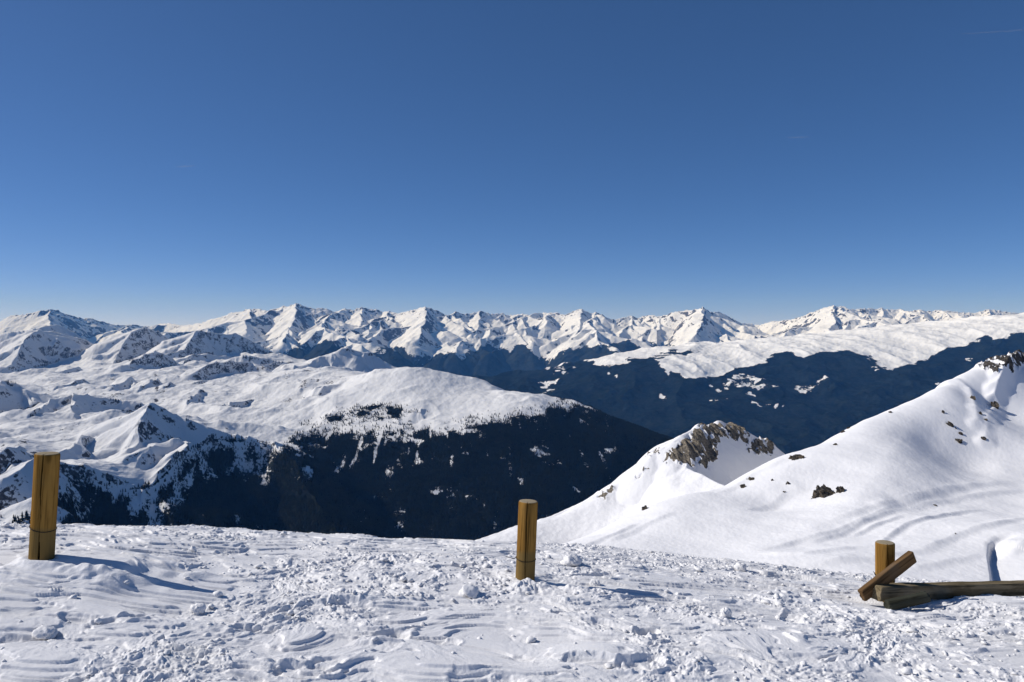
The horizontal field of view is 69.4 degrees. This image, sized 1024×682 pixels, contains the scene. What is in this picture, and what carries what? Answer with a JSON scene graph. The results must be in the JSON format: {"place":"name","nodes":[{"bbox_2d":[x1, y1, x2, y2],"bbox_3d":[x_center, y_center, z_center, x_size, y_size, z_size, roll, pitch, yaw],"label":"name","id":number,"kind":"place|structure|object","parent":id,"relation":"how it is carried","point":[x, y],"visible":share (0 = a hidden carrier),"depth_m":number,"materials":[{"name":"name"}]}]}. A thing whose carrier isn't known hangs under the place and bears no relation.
{"place":"outdoors","nodes":[
{"label":"outdoors","id":0,"kind":"place"},
{"bbox_2d":[0,303,656,376],"bbox_3d":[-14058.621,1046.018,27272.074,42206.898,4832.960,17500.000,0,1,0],"label":"mountain range","id":1,"kind":"structure","parent":0,"point":[480,343],"depth_m":23907.77,"materials":[{"name":"white snow"}]},
{"bbox_2d":[0,324,666,539],"bbox_3d":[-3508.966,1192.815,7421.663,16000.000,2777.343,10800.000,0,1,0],"label":"mountain","id":2,"kind":"structure","parent":0,"point":[128,411],"depth_m":4928.24,"materials":[{"name":"white snow"}]},
{"bbox_2d":[0,397,673,539],"bbox_3d":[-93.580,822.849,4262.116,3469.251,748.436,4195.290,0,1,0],"label":"forest","id":3,"kind":"object","parent":2,"relation":"on","point":[343,514],"visible":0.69,"depth_m":4165.97,"materials":[{"name":"plant"}]},
{"bbox_2d":[0,522,1023,681],"bbox_3d":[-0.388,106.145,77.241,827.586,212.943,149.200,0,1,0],"label":"snow ground","id":4,"kind":"structure","parent":0,"point":[147,602],"depth_m":4.06,"materials":[{"name":"white snow"}]},
{"bbox_2d":[28,452,59,559],"bbox_3d":[-2.745,1.118,4.328,0.185,0.931,0.142,0,1,-27],"label":"post","id":5,"kind":"object","parent":4,"relation":"on","point":[44,506],"visible":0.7,"depth_m":4.28,"materials":[{"name":"brown wood"}]},
{"bbox_2d":[32,625,57,639],"bbox_3d":[-2.179,1.360,3.438,0.110,0.063,0.110,0,1,0],"label":"snow lump","id":6,"kind":"object","parent":4,"relation":"on","point":[45,632],"visible":1,"depth_m":3.42,"materials":[{"name":"white snow"}]},
{"bbox_2d":[188,545,196,551],"bbox_3d":[-2.187,1.431,5.067,0.053,0.063,0.043,0,1,0],"label":"snow lump","id":7,"kind":"object","parent":4,"relation":"on","point":[193,548],"visible":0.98,"depth_m":5.05,"materials":[{"name":"white snow"}]},
{"bbox_2d":[190,603,206,614],"bbox_3d":[-1.659,1.420,3.909,0.082,0.064,0.064,0,1,-24],"label":"snow lump","id":8,"kind":"object","parent":4,"relation":"on","point":[198,609],"visible":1,"depth_m":3.89,"materials":[{"name":"white snow"}]},
{"bbox_2d":[459,584,478,597],"bbox_3d":[-0.258,1.526,4.487,0.122,0.101,0.118,1,1,28],"label":"snow lump","id":9,"kind":"object","parent":4,"relation":"on","point":[470,590],"visible":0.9,"depth_m":4.46,"materials":[{"name":"white snow"}]},
{"bbox_2d":[506,499,537,580],"bbox_3d":[0.076,1.464,4.878,0.197,0.820,0.139,-1,1,-36],"label":"post","id":10,"kind":"object","parent":4,"relation":"on","point":[525,557],"visible":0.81,"depth_m":4.83,"materials":[{"name":"brown wood"}]},
{"bbox_2d":[560,553,582,566],"bbox_3d":[0.459,1.718,5.742,0.176,0.134,0.158,0,1,0],"label":"snow lump","id":11,"kind":"object","parent":4,"relation":"on","point":[573,560],"visible":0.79,"depth_m":5.70,"materials":[{"name":"white snow"}]},
{"bbox_2d":[589,578,600,586],"bbox_3d":[0.555,1.621,4.952,0.078,0.063,0.067,0,1,0],"label":"snow lump","id":12,"kind":"object","parent":4,"relation":"on","point":[594,582],"visible":0.89,"depth_m":4.93,"materials":[{"name":"white snow"}]},
{"bbox_2d":[720,607,731,617],"bbox_3d":[1.275,1.628,4.414,0.068,0.076,0.063,1,1,27],"label":"snow lump","id":13,"kind":"object","parent":4,"relation":"on","point":[726,612],"visible":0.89,"depth_m":4.40,"materials":[{"name":"white snow"}]},
{"bbox_2d":[734,562,746,571],"bbox_3d":[2.063,2.051,6.687,0.113,0.101,0.100,0,1,0],"label":"snow lump","id":14,"kind":"object","parent":4,"relation":"on","point":[738,566],"visible":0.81,"depth_m":6.66,"materials":[{"name":"white snow"}]},
{"bbox_2d":[873,540,894,601],"bbox_3d":[2.829,1.891,5.612,0.147,0.738,0.150,1,1,36],"label":"post","id":15,"kind":"object","parent":4,"relation":"on","point":[884,554],"visible":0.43,"depth_m":5.56,"materials":[{"name":"brown wood"}]},
{"bbox_2d":[858,551,916,600],"bbox_3d":[2.757,1.723,5.431,0.540,0.102,0.048,-29,12,-16],"label":"board","id":16,"kind":"object","parent":4,"relation":"on","point":[898,567],"visible":0.94,"depth_m":5.41,"materials":[{"name":"brown wood"}]},
{"bbox_2d":[883,591,930,609],"bbox_3d":[2.795,1.841,5.234,0.317,0.073,0.078,-10,2,-6],"label":"wood offcut","id":17,"kind":"object","parent":4,"relation":"on","point":[910,600],"visible":0.97,"depth_m":5.21,"materials":[{"name":"wood"}]},
{"bbox_2d":[871,580,1023,601],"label":"fence rail","id":18,"kind":"object","parent":4,"relation":"on","point":[938,590],"visible":0.84,"depth_m":5.68,"materials":[{"name":"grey wood"}]},
{"bbox_2d":[0,0,1023,326],"label":"sky","id":19,"kind":"structure","parent":0,"point":[179,162],"materials":[{"name":"blue"}]},
{"bbox_2d":[474,421,784,543],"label":"rocky knoll","id":20,"kind":"structure","parent":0,"point":[700,457],"depth_m":361.25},
{"bbox_2d":[468,312,1023,453],"bbox_3d":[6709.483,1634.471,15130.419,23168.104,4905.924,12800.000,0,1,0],"label":"mountain","id":21,"kind":"structure","parent":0,"point":[790,394],"depth_m":13415.21,"materials":[{"name":"white snow"}]},
{"bbox_2d":[563,350,1023,581],"bbox_3d":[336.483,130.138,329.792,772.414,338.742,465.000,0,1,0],"label":"snow slope","id":22,"kind":"structure","parent":0,"point":[898,472],"depth_m":249.26,"materials":[{"name":"white snow"}]},
{"bbox_2d":[788,454,803,459],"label":"rock","id":23,"kind":"object","parent":22,"relation":"on","point":[796,456],"visible":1,"depth_m":285.82,"materials":[{"name":"stone"}]},
{"bbox_2d":[812,484,834,497],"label":"rock","id":24,"kind":"object","parent":22,"relation":"on","point":[823,491],"visible":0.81,"depth_m":252.60,"materials":[{"name":"stone"}]},
{"bbox_2d":[836,486,844,492],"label":"rock","id":25,"kind":"object","parent":22,"relation":"on","point":[839,489],"visible":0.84,"depth_m":251.43,"materials":[{"name":"stone"}]},
{"bbox_2d":[946,421,956,428],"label":"rock","id":26,"kind":"object","parent":22,"relation":"on","point":[950,424],"visible":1,"depth_m":325.64,"materials":[{"name":"stone"}]},
{"bbox_2d":[991,401,998,408],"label":"rock","id":27,"kind":"object","parent":22,"relation":"on","point":[995,404],"visible":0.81,"depth_m":356.98,"materials":[{"name":"stone"}]},
{"bbox_2d":[638,305,1018,346],"bbox_3d":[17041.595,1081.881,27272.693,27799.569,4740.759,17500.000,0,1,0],"label":"mountain range","id":28,"kind":"structure","parent":0,"point":[702,324],"depth_m":25500.12,"materials":[{"name":"white snow"}]}
]}

